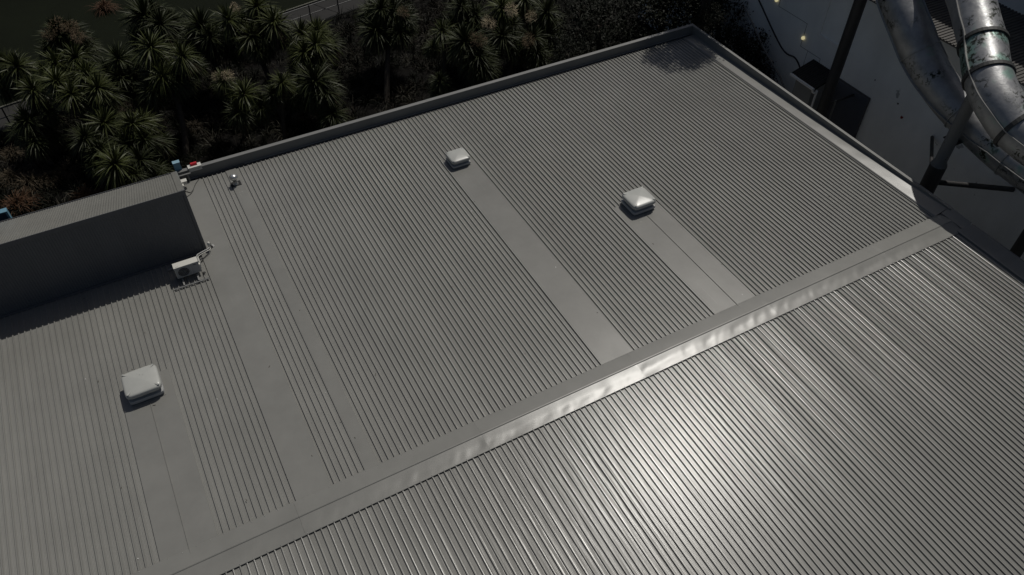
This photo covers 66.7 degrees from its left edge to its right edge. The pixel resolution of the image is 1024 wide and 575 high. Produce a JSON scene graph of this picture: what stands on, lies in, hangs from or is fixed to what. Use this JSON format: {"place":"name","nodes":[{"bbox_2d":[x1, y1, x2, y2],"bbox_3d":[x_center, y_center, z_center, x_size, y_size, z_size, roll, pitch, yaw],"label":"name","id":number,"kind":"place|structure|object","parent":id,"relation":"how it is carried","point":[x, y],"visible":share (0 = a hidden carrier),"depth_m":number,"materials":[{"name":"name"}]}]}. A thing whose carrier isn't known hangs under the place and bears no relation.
{"place":"outdoors","nodes":[
{"label":"outdoors","id":0,"kind":"place"},
{"bbox_2d":[0,0,375,130],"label":"path","id":1,"kind":"structure","parent":0,"point":[324,14],"depth_m":58.85,"materials":[{"name":"concrete"}]},
{"bbox_2d":[0,0,350,122],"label":"path fence","id":2,"kind":"object","parent":1,"relation":"on","point":[6,117],"visible":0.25,"depth_m":57.00,"materials":[{"name":"paint"}]},
{"bbox_2d":[0,0,1001,118],"bbox_3d":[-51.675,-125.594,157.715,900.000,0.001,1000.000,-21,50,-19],"label":"ground","id":3,"kind":"structure","parent":0,"point":[22,22],"depth_m":58.28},
{"bbox_2d":[0,46,52,116],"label":"cabbage tree","id":4,"kind":"object","parent":3,"relation":"on","point":[15,68],"visible":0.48,"depth_m":46.05,"materials":[{"name":"green plant"}]},
{"bbox_2d":[31,11,104,65],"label":"cabbage tree","id":5,"kind":"object","parent":3,"relation":"on","point":[60,35],"visible":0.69,"depth_m":48.20,"materials":[{"name":"green plant"}]},
{"bbox_2d":[85,0,119,15],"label":"tussock","id":6,"kind":"object","parent":3,"relation":"on","point":[104,6],"visible":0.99,"depth_m":58.49,"materials":[{"name":"plant"}]},
{"bbox_2d":[0,0,319,107],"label":"kerb","id":7,"kind":"structure","parent":3,"relation":"on","point":[302,5],"depth_m":59.30,"materials":[{"name":"concrete"}]},
{"bbox_2d":[0,23,1023,574],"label":"metal roofed building","id":8,"kind":"structure","parent":3,"relation":"on","point":[724,375],"depth_m":27.37,"materials":[{"name":"paint"}]},
{"bbox_2d":[0,208,11,220],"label":"blue wall fin","id":9,"kind":"object","parent":8,"relation":"attached to","point":[5,214],"depth_m":31.66,"materials":[{"name":"blue metal"}]},
{"bbox_2d":[0,171,206,317],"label":"raised roof annex","id":10,"kind":"object","parent":8,"relation":"on","point":[119,233],"visible":0.99,"depth_m":29.04,"materials":[{"name":"paint"}]},
{"bbox_2d":[121,364,165,406],"bbox_3d":[-12.439,3.251,26.189,1.193,0.575,1.146,-21,50,-19],"label":"roof ventilator","id":11,"kind":"object","parent":8,"relation":"on","point":[145,384],"visible":1,"depth_m":25.96,"materials":[{"name":"paint"}]},
{"bbox_2d":[172,160,181,170],"bbox_3d":[-14.656,-5.034,34.323,0.300,1.275,0.210,-21,50,-19],"label":"blue wall fin","id":12,"kind":"object","parent":8,"relation":"attached to","point":[176,165],"depth_m":33.91,"materials":[{"name":"blue metal"}]},
{"bbox_2d":[181,178,187,186],"bbox_3d":[-14.265,-4.519,33.852,0.280,0.364,0.220,-21,50,-19],"label":"junction box","id":13,"kind":"object","parent":8,"relation":"on","point":[184,181],"visible":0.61,"depth_m":33.72,"materials":[{"name":"grey plastic"}]},
{"bbox_2d":[179,172,190,180],"bbox_3d":[-14.328,-4.781,34.138,0.540,0.440,0.109,-21,50,-19],"label":"overflow pipe","id":14,"kind":"object","parent":8,"relation":"attached to","point":[188,176],"visible":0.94,"depth_m":34.04,"materials":[{"name":"grey metal"}]},
{"bbox_2d":[168,256,208,290],"bbox_3d":[-12.554,-0.722,29.987,1.340,0.692,1.242,-21,50,-19],"label":"air conditioner","id":15,"kind":"object","parent":8,"relation":"on","point":[187,267],"visible":1,"depth_m":29.81,"materials":[{"name":"grey plastic"}]},
{"bbox_2d":[187,161,202,171],"bbox_3d":[-13.990,-5.348,34.242,0.570,0.331,0.280,-21,50,-19],"label":"alarm box","id":16,"kind":"object","parent":8,"relation":"attached to","point":[193,166],"visible":1,"depth_m":34.19,"materials":[{"name":"white plastic"}]},
{"bbox_2d":[196,242,213,264],"bbox_3d":[-12.165,-1.368,30.694,0.298,0.542,1.585,2,47,2],"label":"refrigerant pipe","id":17,"kind":"object","parent":8,"relation":"on","point":[209,247],"visible":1,"depth_m":30.88,"materials":[{"name":"grey plastic"}]},
{"bbox_2d":[188,163,244,195],"bbox_3d":[-13.390,-4.942,34.514,0.823,0.078,3.116,30,53,25],"label":"cable","id":18,"kind":"object","parent":8,"relation":"on","point":[210,173],"visible":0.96,"depth_m":34.65,"materials":[{"name":"rubber"}]},
{"bbox_2d":[229,174,241,186],"bbox_3d":[-12.125,-4.723,33.969,0.440,0.485,0.375,-21,50,-19],"label":"flue vent","id":19,"kind":"object","parent":8,"relation":"on","point":[234,178],"visible":1,"depth_m":33.97,"materials":[{"name":"silver metal"}]},
{"bbox_2d":[445,147,470,169],"bbox_3d":[-2.437,-5.853,35.109,0.949,0.457,0.911,-21,50,-19],"label":"roof ventilator","id":20,"kind":"object","parent":8,"relation":"on","point":[458,158],"visible":1,"depth_m":34.92,"materials":[{"name":"paint"}]},
{"bbox_2d":[84,75,845,500],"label":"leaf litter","id":21,"kind":"object","parent":8,"relation":"on","point":[474,201],"visible":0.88,"depth_m":29.31,"materials":[{"name":"brown plant"}]},
{"bbox_2d":[620,186,655,216],"bbox_3d":[5.358,-3.677,32.952,1.173,0.565,1.126,-21,50,-19],"label":"roof ventilator","id":22,"kind":"object","parent":8,"relation":"on","point":[639,201],"visible":1,"depth_m":32.72,"materials":[{"name":"paint"}]},
{"bbox_2d":[638,0,1023,259],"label":"white walled building","id":23,"kind":"structure","parent":3,"relation":"on","point":[886,112],"depth_m":41.62,"materials":[{"name":"paint"}]},
{"bbox_2d":[758,0,799,67],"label":"conduit line","id":24,"kind":"object","parent":23,"relation":"attached to","point":[785,52],"visible":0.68,"depth_m":47.12,"materials":[{"name":"paint"}]},
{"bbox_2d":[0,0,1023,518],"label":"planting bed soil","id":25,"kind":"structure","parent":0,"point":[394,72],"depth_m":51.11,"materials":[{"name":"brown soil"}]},
{"bbox_2d":[0,143,28,162],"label":"tussock","id":26,"kind":"object","parent":25,"relation":"on","point":[9,151],"visible":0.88,"depth_m":46.25,"materials":[{"name":"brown plant"}]},
{"bbox_2d":[0,166,31,187],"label":"tussock","id":27,"kind":"object","parent":25,"relation":"on","point":[10,172],"visible":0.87,"depth_m":44.49,"materials":[{"name":"brown plant"}]},
{"bbox_2d":[1,187,47,216],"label":"tussock","id":28,"kind":"object","parent":25,"relation":"on","point":[13,200],"visible":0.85,"depth_m":42.81,"materials":[{"name":"plant"}]},
{"bbox_2d":[8,169,52,195],"bbox_3d":[-27.472,-5.781,44.408,3.042,1.562,3.030,3,47,2],"label":"tussock","id":29,"kind":"object","parent":25,"relation":"on","point":[32,179],"visible":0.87,"depth_m":44.10,"materials":[{"name":"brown plant"}]},
{"bbox_2d":[2,104,71,165],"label":"cabbage tree","id":30,"kind":"object","parent":25,"relation":"on","point":[33,136],"visible":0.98,"depth_m":44.28,"materials":[{"name":"green plant"}]},
{"bbox_2d":[37,166,66,187],"bbox_3d":[-26.705,-6.221,44.868,2.424,1.217,2.475,-10,47,-10],"label":"tussock","id":31,"kind":"object","parent":25,"relation":"on","point":[48,175],"visible":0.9,"depth_m":44.61,"materials":[{"name":"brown plant"}]},
{"bbox_2d":[7,39,130,131],"bbox_3d":[-25.370,-10.805,45.286,6.182,5.951,6.427,-21,50,-19],"label":"cabbage tree","id":32,"kind":"object","parent":25,"relation":"on","point":[88,84],"visible":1,"depth_m":43.93,"materials":[{"name":"green plant"}]},
{"bbox_2d":[70,183,100,199],"bbox_3d":[-23.937,-5.102,43.744,2.400,1.265,2.405,-1,47,-1],"label":"tussock","id":33,"kind":"object","parent":25,"relation":"on","point":[85,193],"visible":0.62,"depth_m":43.59,"materials":[{"name":"plant"}]},
{"bbox_2d":[66,121,119,187],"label":"cabbage tree","id":34,"kind":"object","parent":25,"relation":"on","point":[86,143],"visible":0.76,"depth_m":42.10,"materials":[{"name":"green plant"}]},
{"bbox_2d":[94,183,112,193],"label":"tussock","id":35,"kind":"object","parent":25,"relation":"on","point":[101,190],"visible":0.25,"depth_m":43.86,"materials":[{"name":"plant"}]},
{"bbox_2d":[83,103,125,152],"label":"cabbage tree","id":36,"kind":"object","parent":25,"relation":"on","point":[104,123],"visible":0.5,"depth_m":42.99,"materials":[{"name":"green plant"}]},
{"bbox_2d":[88,142,148,191],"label":"cabbage tree","id":37,"kind":"object","parent":25,"relation":"on","point":[117,170],"visible":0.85,"depth_m":39.89,"materials":[{"name":"green plant"}]},
{"bbox_2d":[95,39,149,117],"bbox_3d":[-22.718,-11.988,46.602,3.688,5.683,3.672,-34,55,-28],"label":"cabbage tree","id":38,"kind":"object","parent":25,"relation":"on","point":[120,68],"visible":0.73,"depth_m":45.31,"materials":[{"name":"green plant"}]},
{"bbox_2d":[117,99,142,112],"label":"tussock","id":39,"kind":"object","parent":25,"relation":"on","point":[123,109],"visible":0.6,"depth_m":49.62,"materials":[{"name":"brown plant"}]},
{"bbox_2d":[107,106,176,162],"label":"cabbage tree","id":40,"kind":"object","parent":25,"relation":"on","point":[140,130],"visible":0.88,"depth_m":43.16,"materials":[{"name":"green plant"}]},
{"bbox_2d":[119,143,174,184],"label":"cabbage tree","id":41,"kind":"object","parent":25,"relation":"on","point":[152,169],"visible":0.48,"depth_m":40.76,"materials":[{"name":"green plant"}]},
{"bbox_2d":[115,0,187,58],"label":"cabbage tree","id":42,"kind":"object","parent":25,"relation":"on","point":[153,15],"visible":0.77,"depth_m":48.77,"materials":[{"name":"green plant"}]},
{"bbox_2d":[124,27,209,156],"bbox_3d":[-20.379,-11.864,45.907,5.376,6.809,4.612,18,49,16],"label":"cabbage tree","id":43,"kind":"object","parent":25,"relation":"on","point":[171,77],"visible":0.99,"depth_m":44.77,"materials":[{"name":"green plant"}]},
{"bbox_2d":[186,118,207,134],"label":"tussock","id":44,"kind":"object","parent":25,"relation":"on","point":[194,124],"visible":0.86,"depth_m":48.28,"materials":[{"name":"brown plant"}]},
{"bbox_2d":[175,4,248,76],"bbox_3d":[-19.112,-15.196,49.429,4.910,6.174,4.914,-21,50,-19],"label":"cabbage tree","id":45,"kind":"object","parent":25,"relation":"on","point":[198,31],"visible":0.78,"depth_m":47.95,"materials":[{"name":"green plant"}]},
{"bbox_2d":[209,67,280,139],"bbox_3d":[-15.896,-10.354,45.719,3.397,4.901,4.554,-55,67,-38],"label":"cabbage tree","id":46,"kind":"object","parent":25,"relation":"on","point":[245,107],"visible":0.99,"depth_m":44.88,"materials":[{"name":"green plant"}]},
{"bbox_2d":[209,0,296,118],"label":"cabbage tree","id":47,"kind":"object","parent":25,"relation":"on","point":[256,31],"visible":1,"depth_m":47.20,"materials":[{"name":"green plant"}]},
{"bbox_2d":[260,68,306,139],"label":"cabbage tree","id":48,"kind":"object","parent":25,"relation":"on","point":[276,88],"visible":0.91,"depth_m":45.09,"materials":[{"name":"green plant"}]},
{"bbox_2d":[280,15,345,81],"bbox_3d":[-12.484,-14.360,48.912,4.192,5.785,5.580,-2,47,-2],"label":"cabbage tree","id":49,"kind":"object","parent":25,"relation":"on","point":[312,41],"visible":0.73,"depth_m":47.34,"materials":[{"name":"green plant"}]},
{"bbox_2d":[285,59,351,129],"bbox_3d":[-11.441,-11.016,46.065,3.715,5.530,5.403,-21,50,-19],"label":"cabbage tree","id":50,"kind":"object","parent":25,"relation":"on","point":[317,89],"visible":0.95,"depth_m":45.04,"materials":[{"name":"green plant"}]},
{"bbox_2d":[0,0,645,217],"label":"undergrowth","id":51,"kind":"object","parent":25,"relation":"on","point":[346,29],"visible":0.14,"depth_m":50.52,"materials":[{"name":"green plant"}]},
{"bbox_2d":[353,0,422,102],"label":"cabbage tree","id":52,"kind":"object","parent":25,"relation":"on","point":[384,24],"visible":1,"depth_m":50.11,"materials":[{"name":"green plant"}]},
{"bbox_2d":[421,17,458,87],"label":"cabbage tree","id":53,"kind":"object","parent":25,"relation":"on","point":[432,49],"visible":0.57,"depth_m":48.47,"materials":[{"name":"green plant"}]},
{"bbox_2d":[426,70,454,97],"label":"cabbage tree","id":54,"kind":"object","parent":25,"relation":"on","point":[439,84],"visible":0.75,"depth_m":47.78,"materials":[{"name":"green plant"}]},
{"bbox_2d":[436,0,489,60],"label":"cabbage tree","id":55,"kind":"object","parent":25,"relation":"on","point":[468,13],"visible":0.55,"depth_m":50.40,"materials":[{"name":"green plant"}]},
{"bbox_2d":[438,20,503,85],"bbox_3d":[-2.308,-13.667,48.187,4.166,6.024,4.176,-21,50,-19],"label":"cabbage tree","id":56,"kind":"object","parent":25,"relation":"on","point":[474,54],"visible":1,"depth_m":46.97,"materials":[{"name":"green plant"}]},
{"bbox_2d":[478,0,525,40],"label":"cabbage tree","id":57,"kind":"object","parent":25,"relation":"on","point":[502,11],"visible":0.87,"depth_m":49.35,"materials":[{"name":"green plant"}]},
{"bbox_2d":[484,20,556,76],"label":"cabbage tree","id":58,"kind":"object","parent":25,"relation":"on","point":[527,49],"visible":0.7,"depth_m":48.84,"materials":[{"name":"green plant"}]},
{"bbox_2d":[505,0,540,64],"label":"cabbage tree","id":59,"kind":"object","parent":25,"relation":"on","point":[524,6],"visible":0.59,"depth_m":51.11,"materials":[{"name":"green plant"}]},
{"bbox_2d":[524,0,566,55],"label":"cabbage tree","id":60,"kind":"object","parent":25,"relation":"on","point":[545,18],"visible":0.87,"depth_m":50.55,"materials":[{"name":"green plant"}]},
{"bbox_2d":[545,31,595,63],"bbox_3d":[3.541,-13.770,48.964,3.014,5.214,2.942,19,49,17],"label":"leafy shrub","id":61,"kind":"object","parent":25,"relation":"on","point":[570,44],"visible":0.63,"depth_m":47.76,"materials":[{"name":"green plant"}]},
{"bbox_2d":[551,0,648,54],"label":"leafy tree","id":62,"kind":"object","parent":25,"relation":"on","point":[598,44],"visible":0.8,"depth_m":49.41,"materials":[{"name":"green plant"}]},
{"bbox_2d":[601,1,605,43],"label":"slim tree trunk","id":63,"kind":"object","parent":25,"relation":"on","point":[604,22],"visible":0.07,"depth_m":51.26,"materials":[{"name":"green plant"}]},
{"bbox_2d":[619,27,641,43],"bbox_3d":[7.224,-13.245,49.038,4.536,5.858,5.385,26,51,22],"label":"leafy shrub","id":64,"kind":"object","parent":25,"relation":"on","point":[627,39],"visible":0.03,"depth_m":48.27,"materials":[{"name":"green plant"}]},
{"bbox_2d":[602,0,683,47],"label":"leafy tree","id":65,"kind":"object","parent":25,"relation":"on","point":[654,13],"visible":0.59,"depth_m":49.25,"materials":[{"name":"green plant"}]},
{"bbox_2d":[621,0,688,33],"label":"leafy tree","id":66,"kind":"object","parent":25,"relation":"on","point":[656,10],"visible":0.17,"depth_m":51.12,"materials":[{"name":"green plant"}]},
{"bbox_2d":[632,0,727,35],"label":"leafy tree","id":67,"kind":"object","parent":25,"relation":"on","point":[675,24],"visible":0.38,"depth_m":49.67,"materials":[{"name":"green plant"}]},
{"bbox_2d":[663,0,735,26],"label":"leafy tree","id":68,"kind":"object","parent":25,"relation":"on","point":[681,17],"visible":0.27,"depth_m":50.78,"materials":[{"name":"green plant"}]},
{"bbox_2d":[692,0,729,32],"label":"leafy tree","id":69,"kind":"object","parent":25,"relation":"on","point":[704,11],"visible":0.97,"depth_m":45.08,"materials":[{"name":"green plant"}]},
{"bbox_2d":[687,0,753,46],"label":"leafy shrub","id":70,"kind":"object","parent":25,"relation":"on","point":[718,29],"visible":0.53,"depth_m":48.67,"materials":[{"name":"green plant"}]},
{"bbox_2d":[718,22,773,74],"bbox_3d":[14.237,-13.866,48.818,3.628,5.699,4.320,-21,50,-19],"label":"leafy shrub","id":71,"kind":"object","parent":25,"relation":"on","point":[756,44],"visible":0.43,"depth_m":47.63,"materials":[{"name":"green plant"}]},
{"bbox_2d":[721,25,770,65],"bbox_3d":[14.159,-13.818,49.091,3.930,5.294,3.513,-21,50,-19],"label":"leafy shrub","id":72,"kind":"object","parent":25,"relation":"on","point":[736,51],"visible":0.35,"depth_m":47.72,"materials":[{"name":"green plant"}]},
{"bbox_2d":[750,63,780,84],"bbox_3d":[14.916,-12.086,48.175,2.870,4.217,2.836,-21,50,-19],"label":"leafy shrub","id":73,"kind":"object","parent":25,"relation":"on","point":[768,72],"visible":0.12,"depth_m":47.29,"materials":[{"name":"green plant"}]},
{"label":"alley pavement","id":74,"kind":"structure","parent":0,"visible":0},
{"bbox_2d":[744,5,784,88],"bbox_3d":[15.257,-12.825,47.130,0.171,6.451,5.879,-20,50,-19],"label":"handrail","id":75,"kind":"object","parent":74,"relation":"on","point":[769,58],"visible":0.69,"depth_m":46.31,"materials":[{"name":"grey metal"}]},
{"bbox_2d":[790,59,829,110],"bbox_3d":[17.239,-10.598,46.118,1.720,5.070,2.044,-21,50,-19],"label":"lean to shed","id":76,"kind":"object","parent":74,"relation":"on","point":[811,77],"visible":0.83,"depth_m":44.68,"materials":[{"name":"grey metal"}]},
{"bbox_2d":[816,0,866,119],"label":"slide column","id":77,"kind":"structure","parent":74,"relation":"on","point":[845,43],"depth_m":40.30,"materials":[{"name":"metal"}]},
{"bbox_2d":[920,95,1014,193],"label":"slide column","id":78,"kind":"structure","parent":74,"relation":"on","point":[931,180],"depth_m":35.42,"materials":[{"name":"metal"}]},
{"bbox_2d":[875,0,1023,193],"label":"slide tube","id":79,"kind":"object","parent":78,"relation":"on","point":[933,76],"visible":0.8,"depth_m":35.13,"materials":[{"name":"silver metal"}]},
{"bbox_2d":[945,0,1023,165],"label":"slide tube","id":80,"kind":"object","parent":78,"relation":"on","point":[992,88],"visible":1,"depth_m":31.34,"materials":[{"name":"silver metal"}]},
{"bbox_2d":[1010,229,1023,256],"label":"slide column","id":81,"kind":"structure","parent":74,"relation":"on","point":[1017,248],"depth_m":33.66,"materials":[{"name":"metal"}]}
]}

